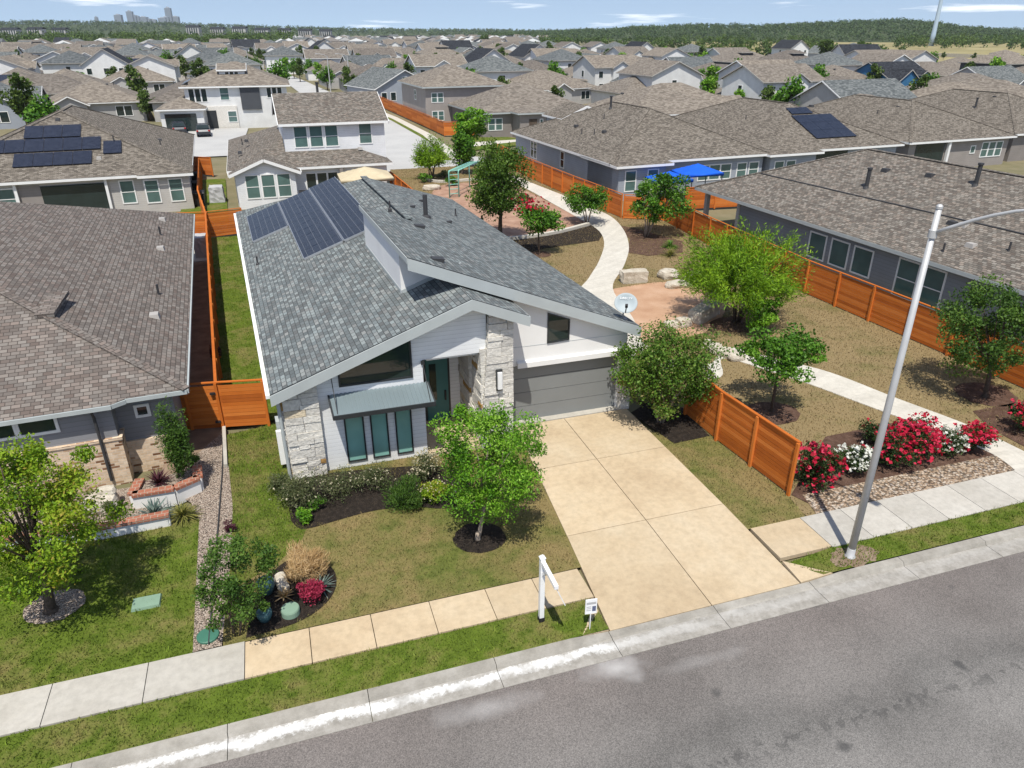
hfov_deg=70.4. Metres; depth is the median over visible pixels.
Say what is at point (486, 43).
house
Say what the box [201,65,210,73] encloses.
tree
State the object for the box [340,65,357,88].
tree
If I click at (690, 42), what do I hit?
garden trees
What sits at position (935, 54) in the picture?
tree
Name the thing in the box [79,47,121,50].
house
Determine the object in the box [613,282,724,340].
granite path
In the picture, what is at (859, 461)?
shrub
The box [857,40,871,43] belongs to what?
tree
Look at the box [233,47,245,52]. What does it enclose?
house
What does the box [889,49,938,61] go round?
house
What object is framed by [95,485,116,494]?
boulder
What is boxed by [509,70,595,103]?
house
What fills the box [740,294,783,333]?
tree
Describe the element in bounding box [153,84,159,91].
window
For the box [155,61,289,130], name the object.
house
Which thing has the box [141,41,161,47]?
house
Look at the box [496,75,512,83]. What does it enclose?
tree
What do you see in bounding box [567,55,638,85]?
house
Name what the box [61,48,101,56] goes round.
house
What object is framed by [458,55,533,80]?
house
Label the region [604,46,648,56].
house
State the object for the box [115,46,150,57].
house
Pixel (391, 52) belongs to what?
house
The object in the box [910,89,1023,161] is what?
house
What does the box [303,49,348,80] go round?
house
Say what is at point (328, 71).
street lamp
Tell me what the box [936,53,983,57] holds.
retaining wall
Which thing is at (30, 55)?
house
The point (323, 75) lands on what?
tree
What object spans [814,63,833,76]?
tree
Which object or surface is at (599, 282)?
park path
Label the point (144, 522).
planter wall
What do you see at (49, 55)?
house
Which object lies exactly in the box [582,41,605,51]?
house
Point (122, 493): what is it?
gravel bed
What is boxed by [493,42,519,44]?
house
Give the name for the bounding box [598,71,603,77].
window
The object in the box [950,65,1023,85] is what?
house
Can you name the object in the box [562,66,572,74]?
house
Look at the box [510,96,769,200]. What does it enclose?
house
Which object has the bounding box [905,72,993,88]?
house
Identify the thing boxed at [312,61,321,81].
tree
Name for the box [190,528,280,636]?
shrub
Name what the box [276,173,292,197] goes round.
window
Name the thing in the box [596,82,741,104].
house
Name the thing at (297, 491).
shrub
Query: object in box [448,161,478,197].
climbing frame
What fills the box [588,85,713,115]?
house
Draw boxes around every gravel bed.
[0,487,148,529]
[141,469,192,489]
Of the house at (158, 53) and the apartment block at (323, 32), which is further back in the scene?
the apartment block at (323, 32)
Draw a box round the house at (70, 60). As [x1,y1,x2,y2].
[39,50,89,73]
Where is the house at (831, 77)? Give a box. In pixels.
[824,75,852,79]
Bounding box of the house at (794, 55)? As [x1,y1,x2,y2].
[758,49,808,60]
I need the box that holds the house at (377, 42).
[368,41,388,45]
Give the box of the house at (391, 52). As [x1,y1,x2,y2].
[351,48,396,57]
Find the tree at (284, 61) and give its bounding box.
[281,57,288,70]
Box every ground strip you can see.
[162,427,221,475]
[190,261,213,425]
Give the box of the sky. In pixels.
[0,0,1023,30]
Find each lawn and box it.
[0,519,198,694]
[180,178,227,222]
[211,236,277,419]
[223,443,580,645]
[226,424,305,584]
[390,165,1023,515]
[450,137,515,149]
[652,431,804,528]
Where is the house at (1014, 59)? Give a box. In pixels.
[957,50,1023,69]
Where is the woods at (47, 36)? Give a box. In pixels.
[0,28,297,42]
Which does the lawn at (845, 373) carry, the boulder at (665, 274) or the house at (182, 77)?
the boulder at (665, 274)
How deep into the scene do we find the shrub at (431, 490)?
23.18 m
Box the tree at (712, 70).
[705,64,721,84]
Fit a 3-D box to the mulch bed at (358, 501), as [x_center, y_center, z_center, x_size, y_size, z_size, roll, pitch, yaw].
[-4.304,3.511,24.050,5.989,0.001,3.266,-8,27,-16]
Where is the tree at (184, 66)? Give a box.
[176,55,190,78]
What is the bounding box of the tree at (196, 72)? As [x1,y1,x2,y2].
[188,57,205,77]
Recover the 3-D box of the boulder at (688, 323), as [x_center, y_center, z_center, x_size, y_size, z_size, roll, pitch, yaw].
[8.808,-3.166,37.350,0.806,0.520,0.689,-14,29,-26]
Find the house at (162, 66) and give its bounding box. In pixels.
[102,54,180,83]
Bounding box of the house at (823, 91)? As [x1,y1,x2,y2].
[789,78,916,106]
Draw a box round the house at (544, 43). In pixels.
[538,40,556,47]
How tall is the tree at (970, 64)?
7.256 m
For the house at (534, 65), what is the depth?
203.60 m
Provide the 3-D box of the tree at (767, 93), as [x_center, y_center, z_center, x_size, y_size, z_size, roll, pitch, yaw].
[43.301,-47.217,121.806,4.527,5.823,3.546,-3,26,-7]
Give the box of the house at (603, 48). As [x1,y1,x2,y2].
[596,42,624,52]
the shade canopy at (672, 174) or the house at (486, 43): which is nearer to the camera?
the shade canopy at (672, 174)
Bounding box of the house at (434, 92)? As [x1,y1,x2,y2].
[397,64,505,126]
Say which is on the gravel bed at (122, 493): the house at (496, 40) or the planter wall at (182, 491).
the planter wall at (182, 491)
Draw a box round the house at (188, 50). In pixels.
[173,43,202,57]
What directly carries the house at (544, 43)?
on the ground at (220, 172)
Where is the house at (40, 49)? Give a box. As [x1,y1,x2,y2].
[23,44,56,55]
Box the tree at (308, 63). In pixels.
[302,59,312,73]
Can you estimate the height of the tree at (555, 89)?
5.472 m
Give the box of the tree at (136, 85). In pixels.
[124,64,147,91]
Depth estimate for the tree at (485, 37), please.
582.75 m
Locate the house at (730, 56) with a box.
[710,49,759,63]
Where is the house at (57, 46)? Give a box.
[46,44,81,49]
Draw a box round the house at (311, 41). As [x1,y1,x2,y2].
[304,38,315,45]
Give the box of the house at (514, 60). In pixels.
[505,55,522,63]
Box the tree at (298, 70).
[290,57,304,81]
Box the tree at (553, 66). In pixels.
[547,60,567,75]
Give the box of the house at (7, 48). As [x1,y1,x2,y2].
[0,46,23,53]
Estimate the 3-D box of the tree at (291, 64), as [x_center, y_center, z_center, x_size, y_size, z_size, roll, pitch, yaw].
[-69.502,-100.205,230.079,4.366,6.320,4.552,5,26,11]
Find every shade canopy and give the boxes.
[645,171,693,186]
[670,163,723,197]
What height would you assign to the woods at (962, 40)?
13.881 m
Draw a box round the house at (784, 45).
[767,40,809,55]
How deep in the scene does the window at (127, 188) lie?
60.42 m
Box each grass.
[280,538,332,583]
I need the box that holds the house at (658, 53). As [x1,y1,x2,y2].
[640,47,690,59]
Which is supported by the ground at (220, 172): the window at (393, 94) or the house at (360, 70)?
the house at (360, 70)
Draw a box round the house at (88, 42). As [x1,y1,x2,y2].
[75,41,102,44]
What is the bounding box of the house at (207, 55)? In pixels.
[184,49,221,77]
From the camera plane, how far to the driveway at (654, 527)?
22.24 m
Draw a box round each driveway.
[187,128,247,156]
[516,409,799,630]
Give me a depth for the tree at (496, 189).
49.63 m
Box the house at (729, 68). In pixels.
[716,59,794,87]
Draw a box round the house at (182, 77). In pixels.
[174,57,186,80]
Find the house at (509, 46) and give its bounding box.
[493,43,517,50]
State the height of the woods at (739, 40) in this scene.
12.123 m
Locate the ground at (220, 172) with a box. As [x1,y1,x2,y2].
[0,36,1023,759]
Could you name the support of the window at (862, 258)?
in the house at (867, 214)
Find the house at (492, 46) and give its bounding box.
[483,41,505,48]
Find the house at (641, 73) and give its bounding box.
[588,59,704,102]
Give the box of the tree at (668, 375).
[608,315,732,422]
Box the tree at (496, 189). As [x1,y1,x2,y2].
[464,135,536,232]
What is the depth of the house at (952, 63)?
222.56 m
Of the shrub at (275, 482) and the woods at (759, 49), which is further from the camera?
the woods at (759, 49)
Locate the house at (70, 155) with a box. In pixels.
[0,105,194,211]
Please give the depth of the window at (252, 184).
62.05 m
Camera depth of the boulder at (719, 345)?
34.17 m
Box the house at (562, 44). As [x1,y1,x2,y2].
[553,41,581,49]
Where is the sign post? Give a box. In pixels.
[537,554,565,622]
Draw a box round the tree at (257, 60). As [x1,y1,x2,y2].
[252,56,262,65]
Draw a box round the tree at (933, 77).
[928,72,939,79]
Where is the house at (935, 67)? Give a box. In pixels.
[916,61,958,76]
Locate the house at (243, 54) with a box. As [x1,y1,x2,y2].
[234,51,264,68]
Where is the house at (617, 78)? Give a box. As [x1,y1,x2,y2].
[611,76,702,88]
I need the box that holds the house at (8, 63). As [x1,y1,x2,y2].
[0,55,41,74]
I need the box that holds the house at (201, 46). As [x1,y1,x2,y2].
[196,45,206,47]
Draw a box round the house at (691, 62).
[663,56,715,67]
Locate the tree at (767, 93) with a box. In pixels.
[759,84,775,99]
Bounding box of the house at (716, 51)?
[707,47,754,54]
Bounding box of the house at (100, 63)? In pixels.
[79,47,132,78]
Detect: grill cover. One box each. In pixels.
[194,233,206,257]
[208,184,225,202]
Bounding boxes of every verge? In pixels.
[0,599,608,767]
[388,117,451,159]
[790,503,1023,573]
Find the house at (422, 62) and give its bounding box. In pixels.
[404,54,466,72]
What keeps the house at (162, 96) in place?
on the ground at (220, 172)
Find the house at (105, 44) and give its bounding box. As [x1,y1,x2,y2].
[96,40,113,46]
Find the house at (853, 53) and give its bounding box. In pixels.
[844,49,893,57]
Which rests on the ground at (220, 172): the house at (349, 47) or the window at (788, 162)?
the house at (349, 47)
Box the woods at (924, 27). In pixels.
[475,16,1023,42]
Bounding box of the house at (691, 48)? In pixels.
[678,44,708,56]
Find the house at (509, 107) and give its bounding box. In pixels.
[448,82,578,137]
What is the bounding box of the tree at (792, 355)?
[732,321,829,411]
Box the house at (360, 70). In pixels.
[336,64,376,91]
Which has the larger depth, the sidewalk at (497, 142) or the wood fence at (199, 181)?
the sidewalk at (497, 142)
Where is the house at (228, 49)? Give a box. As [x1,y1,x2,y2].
[198,47,233,52]
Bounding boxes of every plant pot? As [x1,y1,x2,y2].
[256,575,274,595]
[256,608,271,622]
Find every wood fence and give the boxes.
[177,208,241,236]
[180,379,270,429]
[193,156,213,175]
[197,158,204,212]
[205,212,226,427]
[379,96,456,135]
[389,171,413,189]
[497,144,622,217]
[622,194,1023,387]
[683,376,800,495]
[684,187,736,208]
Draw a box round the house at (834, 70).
[821,65,866,78]
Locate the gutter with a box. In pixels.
[112,536,1023,767]
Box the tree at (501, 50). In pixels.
[497,47,507,55]
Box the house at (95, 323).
[0,201,194,502]
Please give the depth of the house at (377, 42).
422.91 m
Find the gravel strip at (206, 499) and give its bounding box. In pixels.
[182,433,232,651]
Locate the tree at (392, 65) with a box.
[384,60,396,67]
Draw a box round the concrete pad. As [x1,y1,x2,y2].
[194,251,206,261]
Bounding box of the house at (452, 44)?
[438,40,473,49]
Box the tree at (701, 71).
[698,68,705,75]
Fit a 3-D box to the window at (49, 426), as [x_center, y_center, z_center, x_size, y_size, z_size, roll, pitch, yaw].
[-15.027,1.350,22.965,1.160,0.600,0.070,-10,28,-19]
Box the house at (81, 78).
[60,71,119,85]
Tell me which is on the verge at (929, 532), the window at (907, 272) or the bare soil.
the bare soil
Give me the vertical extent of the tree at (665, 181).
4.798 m
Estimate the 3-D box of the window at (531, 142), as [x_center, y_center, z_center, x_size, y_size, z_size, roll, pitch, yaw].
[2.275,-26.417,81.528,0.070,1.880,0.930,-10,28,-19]
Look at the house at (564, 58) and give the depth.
212.49 m
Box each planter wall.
[1,510,171,551]
[127,464,203,508]
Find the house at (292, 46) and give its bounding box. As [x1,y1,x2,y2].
[286,43,309,50]
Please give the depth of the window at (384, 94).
147.47 m
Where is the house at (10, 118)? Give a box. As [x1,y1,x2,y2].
[0,82,49,128]
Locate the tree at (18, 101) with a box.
[0,72,39,124]
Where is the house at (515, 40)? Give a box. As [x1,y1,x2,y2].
[504,39,524,42]
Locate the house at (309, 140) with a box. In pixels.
[226,82,392,209]
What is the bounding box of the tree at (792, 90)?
[771,73,805,105]
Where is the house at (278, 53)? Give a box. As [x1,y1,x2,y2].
[262,46,304,73]
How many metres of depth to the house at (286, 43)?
408.20 m
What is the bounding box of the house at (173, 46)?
[162,44,195,48]
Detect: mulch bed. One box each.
[246,560,336,637]
[288,466,468,528]
[453,522,505,552]
[513,225,601,251]
[531,251,550,256]
[622,226,682,255]
[631,402,709,442]
[709,316,765,331]
[748,402,800,424]
[791,421,992,502]
[954,382,1017,405]
[973,401,1023,445]
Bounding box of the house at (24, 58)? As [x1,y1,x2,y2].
[12,54,33,60]
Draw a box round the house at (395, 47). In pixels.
[385,46,401,49]
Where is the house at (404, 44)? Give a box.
[401,41,426,48]
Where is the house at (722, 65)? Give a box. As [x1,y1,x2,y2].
[703,64,728,85]
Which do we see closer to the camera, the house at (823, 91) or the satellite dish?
the satellite dish
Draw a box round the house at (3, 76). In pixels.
[0,67,40,81]
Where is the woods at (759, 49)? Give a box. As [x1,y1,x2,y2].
[684,42,907,55]
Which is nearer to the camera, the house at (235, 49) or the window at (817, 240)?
the window at (817, 240)
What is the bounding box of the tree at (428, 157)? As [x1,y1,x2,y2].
[409,130,451,178]
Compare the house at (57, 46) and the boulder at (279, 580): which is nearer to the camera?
the boulder at (279, 580)
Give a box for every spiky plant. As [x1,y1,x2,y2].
[127,497,173,516]
[143,468,175,486]
[168,501,201,528]
[274,586,294,601]
[305,573,335,597]
[658,247,679,257]
[660,240,677,248]
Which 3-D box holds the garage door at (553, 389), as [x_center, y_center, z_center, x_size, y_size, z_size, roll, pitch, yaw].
[1.990,0.092,28.264,4.553,2.382,0.060,-8,27,-16]
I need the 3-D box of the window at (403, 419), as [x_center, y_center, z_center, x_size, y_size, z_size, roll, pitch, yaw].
[-3.774,1.482,25.298,0.584,2.140,0.070,-8,27,-16]
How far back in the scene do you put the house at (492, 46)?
357.90 m
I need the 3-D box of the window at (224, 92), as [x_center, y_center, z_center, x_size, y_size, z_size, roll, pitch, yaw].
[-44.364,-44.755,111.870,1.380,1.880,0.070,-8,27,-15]
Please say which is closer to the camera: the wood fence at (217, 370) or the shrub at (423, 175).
the wood fence at (217, 370)
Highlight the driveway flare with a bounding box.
[583,561,832,635]
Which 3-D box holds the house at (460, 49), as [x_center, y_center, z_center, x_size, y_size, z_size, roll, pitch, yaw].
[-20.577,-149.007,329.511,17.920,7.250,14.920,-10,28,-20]
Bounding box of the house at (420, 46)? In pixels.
[415,43,438,51]
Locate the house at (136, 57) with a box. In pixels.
[131,54,144,60]
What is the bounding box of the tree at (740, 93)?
[733,89,744,96]
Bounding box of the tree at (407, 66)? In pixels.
[403,61,415,72]
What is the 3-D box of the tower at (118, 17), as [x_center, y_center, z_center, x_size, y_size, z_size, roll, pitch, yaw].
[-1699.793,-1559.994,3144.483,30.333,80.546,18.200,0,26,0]
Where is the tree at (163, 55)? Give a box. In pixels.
[159,49,174,58]
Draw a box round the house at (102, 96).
[46,79,147,120]
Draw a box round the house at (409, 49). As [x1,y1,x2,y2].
[402,47,415,52]
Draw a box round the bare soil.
[830,545,877,567]
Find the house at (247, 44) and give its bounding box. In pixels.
[230,39,260,53]
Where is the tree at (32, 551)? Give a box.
[0,432,134,615]
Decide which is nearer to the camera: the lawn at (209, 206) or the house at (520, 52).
the lawn at (209, 206)
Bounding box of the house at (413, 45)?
[407,40,423,48]
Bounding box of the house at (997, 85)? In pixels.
[959,78,1023,97]
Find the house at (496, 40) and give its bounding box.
[480,39,500,41]
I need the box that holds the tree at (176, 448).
[151,395,195,478]
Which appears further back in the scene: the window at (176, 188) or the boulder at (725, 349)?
the window at (176, 188)
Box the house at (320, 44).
[307,40,335,48]
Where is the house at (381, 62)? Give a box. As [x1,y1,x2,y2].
[373,58,405,66]
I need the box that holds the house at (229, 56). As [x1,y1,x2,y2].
[203,51,262,70]
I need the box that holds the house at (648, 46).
[625,41,653,49]
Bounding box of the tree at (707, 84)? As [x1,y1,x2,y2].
[699,76,715,94]
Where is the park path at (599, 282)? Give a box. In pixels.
[508,173,1023,469]
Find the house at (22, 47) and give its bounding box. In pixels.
[3,44,37,50]
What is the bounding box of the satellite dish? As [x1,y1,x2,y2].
[614,293,637,319]
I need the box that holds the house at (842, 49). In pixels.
[831,44,880,55]
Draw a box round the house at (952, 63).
[936,57,967,69]
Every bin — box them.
[191,180,196,189]
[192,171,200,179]
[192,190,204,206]
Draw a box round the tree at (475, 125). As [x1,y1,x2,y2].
[452,106,491,166]
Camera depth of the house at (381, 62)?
222.11 m
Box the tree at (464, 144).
[447,131,476,173]
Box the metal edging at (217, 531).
[208,443,222,644]
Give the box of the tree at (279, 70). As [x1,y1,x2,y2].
[267,59,291,79]
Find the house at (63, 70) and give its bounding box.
[55,68,105,80]
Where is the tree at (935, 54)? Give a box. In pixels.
[930,51,938,61]
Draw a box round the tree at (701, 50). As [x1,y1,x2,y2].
[693,46,706,56]
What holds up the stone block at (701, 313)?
on the lawn at (845, 373)
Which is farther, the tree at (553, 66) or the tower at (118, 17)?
the tower at (118, 17)
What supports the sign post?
on the verge at (302, 686)
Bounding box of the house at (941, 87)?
[911,82,984,96]
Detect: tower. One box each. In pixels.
[114,14,123,24]
[125,10,133,24]
[139,16,147,22]
[158,17,166,24]
[164,6,172,22]
[172,16,179,25]
[928,0,942,45]
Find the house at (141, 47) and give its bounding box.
[122,43,151,51]
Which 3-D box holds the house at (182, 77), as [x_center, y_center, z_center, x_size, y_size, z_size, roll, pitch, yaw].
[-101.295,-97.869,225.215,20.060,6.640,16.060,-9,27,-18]
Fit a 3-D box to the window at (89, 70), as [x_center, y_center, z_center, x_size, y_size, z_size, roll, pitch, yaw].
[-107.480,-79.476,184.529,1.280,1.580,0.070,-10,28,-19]
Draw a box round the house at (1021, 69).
[1016,66,1023,72]
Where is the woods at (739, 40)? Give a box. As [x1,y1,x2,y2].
[535,33,820,49]
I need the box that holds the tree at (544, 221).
[511,193,565,253]
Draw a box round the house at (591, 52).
[583,51,603,54]
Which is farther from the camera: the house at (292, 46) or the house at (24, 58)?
the house at (292, 46)
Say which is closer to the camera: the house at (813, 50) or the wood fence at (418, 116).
the wood fence at (418, 116)
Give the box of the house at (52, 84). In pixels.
[9,73,80,97]
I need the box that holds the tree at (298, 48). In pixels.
[294,45,302,53]
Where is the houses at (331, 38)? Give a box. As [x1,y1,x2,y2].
[0,34,548,45]
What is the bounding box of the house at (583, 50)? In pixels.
[573,49,589,52]
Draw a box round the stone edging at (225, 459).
[222,426,227,467]
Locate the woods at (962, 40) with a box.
[893,32,1023,48]
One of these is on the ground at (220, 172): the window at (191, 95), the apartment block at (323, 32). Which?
the apartment block at (323, 32)
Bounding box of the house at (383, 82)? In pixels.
[344,67,420,104]
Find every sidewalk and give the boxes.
[0,641,244,736]
[245,569,593,679]
[386,113,460,159]
[474,140,515,145]
[750,518,830,560]
[800,468,1023,546]
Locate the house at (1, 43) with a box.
[0,42,32,45]
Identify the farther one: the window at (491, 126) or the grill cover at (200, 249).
the window at (491, 126)
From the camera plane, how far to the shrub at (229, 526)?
21.97 m
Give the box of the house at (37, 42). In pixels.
[30,40,45,44]
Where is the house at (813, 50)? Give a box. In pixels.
[808,45,822,56]
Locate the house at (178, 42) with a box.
[172,41,190,43]
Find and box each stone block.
[619,268,648,283]
[688,300,719,324]
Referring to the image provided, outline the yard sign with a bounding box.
[585,598,596,628]
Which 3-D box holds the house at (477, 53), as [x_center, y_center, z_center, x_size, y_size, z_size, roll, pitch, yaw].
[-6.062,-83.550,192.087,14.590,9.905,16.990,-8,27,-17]
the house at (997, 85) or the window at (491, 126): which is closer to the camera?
the window at (491, 126)
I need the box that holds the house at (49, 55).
[32,50,63,69]
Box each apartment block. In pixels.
[0,27,22,39]
[26,27,46,36]
[51,27,69,34]
[185,25,202,39]
[209,27,225,35]
[232,26,247,33]
[254,28,270,34]
[277,28,291,34]
[298,29,311,36]
[319,29,331,36]
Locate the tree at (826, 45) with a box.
[817,38,835,53]
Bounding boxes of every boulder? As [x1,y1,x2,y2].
[83,492,119,517]
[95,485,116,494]
[274,572,289,591]
[422,184,440,190]
[657,268,678,279]
[663,320,678,328]
[665,279,691,288]
[675,316,691,328]
[709,342,721,354]
[716,346,734,358]
[727,350,745,361]
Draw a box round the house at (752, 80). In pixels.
[714,63,826,98]
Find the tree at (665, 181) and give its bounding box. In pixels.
[627,172,696,236]
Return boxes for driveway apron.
[513,406,622,425]
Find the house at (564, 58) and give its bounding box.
[531,49,581,68]
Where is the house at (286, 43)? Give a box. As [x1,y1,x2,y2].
[282,41,307,46]
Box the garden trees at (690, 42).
[84,36,734,47]
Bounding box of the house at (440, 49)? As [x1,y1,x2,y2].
[415,44,461,53]
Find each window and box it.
[0,111,10,122]
[0,188,16,201]
[0,425,17,441]
[14,418,60,437]
[86,68,92,74]
[115,106,124,115]
[118,180,137,203]
[123,105,133,115]
[133,403,151,417]
[143,179,162,203]
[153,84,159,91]
[167,178,185,201]
[187,89,195,101]
[194,88,201,101]
[200,88,207,101]
[219,88,229,99]
[227,111,237,121]
[244,175,261,199]
[260,174,277,198]
[266,87,271,97]
[271,87,276,92]
[276,87,281,92]
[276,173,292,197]
[292,126,308,147]
[305,172,317,189]
[308,125,323,147]
[316,172,327,183]
[323,125,338,146]
[327,171,337,178]
[338,340,412,386]
[343,417,367,461]
[358,124,372,143]
[369,413,390,457]
[381,92,386,99]
[390,92,396,100]
[394,410,413,454]
[431,93,437,102]
[432,111,437,119]
[437,92,443,102]
[438,111,443,120]
[488,118,494,130]
[495,118,502,130]
[530,140,533,157]
[533,141,536,158]
[547,313,569,343]
[560,151,564,168]
[581,91,585,99]
[585,90,589,98]
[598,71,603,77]
[624,170,636,191]
[647,168,658,189]
[697,165,709,180]
[708,164,720,180]
[719,163,731,179]
[735,162,747,176]
[748,161,759,173]
[774,160,784,168]
[786,160,795,165]
[806,230,827,261]
[827,237,850,269]
[849,245,874,278]
[891,257,921,301]
[918,266,947,309]
[969,145,975,153]
[979,142,989,157]
[986,141,996,156]
[993,141,1003,155]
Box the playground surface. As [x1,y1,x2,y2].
[431,182,584,235]
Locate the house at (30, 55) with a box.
[20,52,40,58]
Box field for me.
[691,42,1023,61]
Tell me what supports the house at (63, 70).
on the ground at (220, 172)
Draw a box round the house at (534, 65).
[517,60,564,71]
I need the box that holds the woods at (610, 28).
[296,26,1023,31]
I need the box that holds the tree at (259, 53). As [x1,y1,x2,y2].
[256,48,262,58]
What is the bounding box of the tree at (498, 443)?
[427,399,547,540]
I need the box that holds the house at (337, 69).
[316,61,361,88]
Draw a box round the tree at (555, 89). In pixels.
[551,85,565,96]
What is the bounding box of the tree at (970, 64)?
[962,61,975,68]
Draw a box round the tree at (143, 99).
[135,89,154,120]
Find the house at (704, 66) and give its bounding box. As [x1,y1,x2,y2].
[693,62,714,77]
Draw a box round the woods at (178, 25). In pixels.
[0,19,568,36]
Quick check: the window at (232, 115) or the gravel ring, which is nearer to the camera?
the gravel ring
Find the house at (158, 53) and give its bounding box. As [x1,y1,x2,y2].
[148,50,178,56]
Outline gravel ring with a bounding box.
[23,589,85,623]
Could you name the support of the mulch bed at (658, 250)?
on the lawn at (845, 373)
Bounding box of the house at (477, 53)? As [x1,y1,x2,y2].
[464,47,512,62]
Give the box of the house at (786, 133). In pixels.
[674,97,904,170]
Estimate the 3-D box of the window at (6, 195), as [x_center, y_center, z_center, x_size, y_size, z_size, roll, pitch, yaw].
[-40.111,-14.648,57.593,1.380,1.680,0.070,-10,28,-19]
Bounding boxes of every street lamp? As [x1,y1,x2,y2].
[315,53,330,91]
[844,204,1023,559]
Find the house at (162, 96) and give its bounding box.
[148,77,193,121]
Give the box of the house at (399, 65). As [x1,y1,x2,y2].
[394,60,404,68]
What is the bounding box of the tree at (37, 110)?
[19,93,59,122]
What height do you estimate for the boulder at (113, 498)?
0.700 m
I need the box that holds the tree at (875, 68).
[866,63,884,78]
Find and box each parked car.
[172,121,186,131]
[196,123,210,136]
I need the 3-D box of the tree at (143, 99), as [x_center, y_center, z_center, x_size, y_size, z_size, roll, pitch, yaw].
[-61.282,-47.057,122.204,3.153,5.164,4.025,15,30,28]
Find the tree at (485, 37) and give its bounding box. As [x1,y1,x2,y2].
[480,34,488,38]
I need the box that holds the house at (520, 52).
[508,44,543,60]
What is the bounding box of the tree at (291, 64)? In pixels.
[285,58,297,78]
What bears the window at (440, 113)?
in the house at (434, 92)
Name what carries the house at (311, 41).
on the ground at (220, 172)
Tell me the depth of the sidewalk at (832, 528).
23.08 m
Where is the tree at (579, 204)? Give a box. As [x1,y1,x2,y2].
[561,182,612,222]
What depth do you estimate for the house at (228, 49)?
340.26 m
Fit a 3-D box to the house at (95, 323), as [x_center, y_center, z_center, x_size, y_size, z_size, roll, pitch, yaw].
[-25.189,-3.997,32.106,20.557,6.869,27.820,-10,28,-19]
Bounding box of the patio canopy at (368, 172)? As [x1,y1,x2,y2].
[337,166,393,183]
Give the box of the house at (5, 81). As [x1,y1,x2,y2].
[1,72,29,84]
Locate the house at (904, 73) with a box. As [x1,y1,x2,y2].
[853,61,931,85]
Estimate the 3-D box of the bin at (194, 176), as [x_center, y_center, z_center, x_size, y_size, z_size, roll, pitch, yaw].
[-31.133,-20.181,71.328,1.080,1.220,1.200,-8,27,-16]
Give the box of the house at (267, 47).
[254,43,284,61]
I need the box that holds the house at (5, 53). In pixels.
[0,52,16,55]
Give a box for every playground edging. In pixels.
[426,178,475,182]
[507,222,589,239]
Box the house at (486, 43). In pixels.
[477,41,495,46]
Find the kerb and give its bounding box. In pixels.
[52,526,1023,767]
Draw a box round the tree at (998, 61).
[989,56,1006,65]
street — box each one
[201,552,1023,767]
[288,76,440,163]
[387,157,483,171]
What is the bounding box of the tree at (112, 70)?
[105,66,117,76]
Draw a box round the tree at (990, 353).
[930,271,1023,397]
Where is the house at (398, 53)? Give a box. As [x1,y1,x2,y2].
[377,46,402,57]
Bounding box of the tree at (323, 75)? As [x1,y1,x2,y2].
[317,65,334,89]
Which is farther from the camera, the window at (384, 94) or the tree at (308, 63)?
the tree at (308, 63)
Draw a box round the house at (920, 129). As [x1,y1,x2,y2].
[806,94,1017,166]
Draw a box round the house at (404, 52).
[398,49,411,57]
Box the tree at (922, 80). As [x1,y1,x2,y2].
[907,74,929,90]
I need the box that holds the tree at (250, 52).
[247,47,253,55]
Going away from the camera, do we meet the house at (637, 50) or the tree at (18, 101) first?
the tree at (18, 101)
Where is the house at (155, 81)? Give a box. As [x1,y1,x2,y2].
[106,66,175,93]
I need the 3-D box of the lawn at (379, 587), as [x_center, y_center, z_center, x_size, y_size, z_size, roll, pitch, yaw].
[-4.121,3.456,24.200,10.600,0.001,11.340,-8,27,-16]
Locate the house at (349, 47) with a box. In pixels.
[345,44,378,50]
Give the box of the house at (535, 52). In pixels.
[528,48,572,59]
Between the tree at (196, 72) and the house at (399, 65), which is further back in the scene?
the house at (399, 65)
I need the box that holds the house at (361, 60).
[339,55,390,67]
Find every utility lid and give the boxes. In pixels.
[131,593,161,611]
[196,628,219,644]
[281,602,299,619]
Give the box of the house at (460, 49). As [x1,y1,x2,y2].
[454,47,472,52]
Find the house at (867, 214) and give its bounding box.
[694,148,1023,348]
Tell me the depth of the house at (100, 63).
184.98 m
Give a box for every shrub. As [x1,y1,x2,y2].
[100,500,120,517]
[183,444,199,469]
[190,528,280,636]
[209,345,221,358]
[223,519,237,531]
[266,472,291,492]
[269,466,335,510]
[295,506,312,524]
[296,578,326,605]
[304,495,326,511]
[318,463,368,503]
[348,458,395,491]
[381,473,425,513]
[407,447,444,480]
[414,476,455,503]
[417,173,432,182]
[436,169,451,177]
[444,176,457,185]
[520,192,532,201]
[793,440,849,492]
[834,441,872,472]
[858,417,879,443]
[862,428,928,467]
[887,411,953,462]
[935,424,970,457]
[953,419,1002,451]
[1007,398,1023,430]
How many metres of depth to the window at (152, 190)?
60.59 m
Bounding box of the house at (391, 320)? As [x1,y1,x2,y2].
[234,176,641,478]
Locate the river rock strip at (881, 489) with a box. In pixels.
[802,455,1013,513]
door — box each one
[40,183,109,207]
[164,113,196,130]
[206,110,218,127]
[425,358,449,420]
[513,356,616,420]
[529,119,536,125]
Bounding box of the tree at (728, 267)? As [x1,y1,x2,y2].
[671,215,818,323]
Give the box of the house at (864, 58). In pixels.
[851,53,919,65]
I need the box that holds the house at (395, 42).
[381,39,402,46]
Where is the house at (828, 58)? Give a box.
[794,51,861,70]
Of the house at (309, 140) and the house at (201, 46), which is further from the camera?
the house at (201, 46)
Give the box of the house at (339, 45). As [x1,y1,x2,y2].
[328,42,354,48]
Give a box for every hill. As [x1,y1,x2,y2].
[1,23,477,36]
[551,23,992,42]

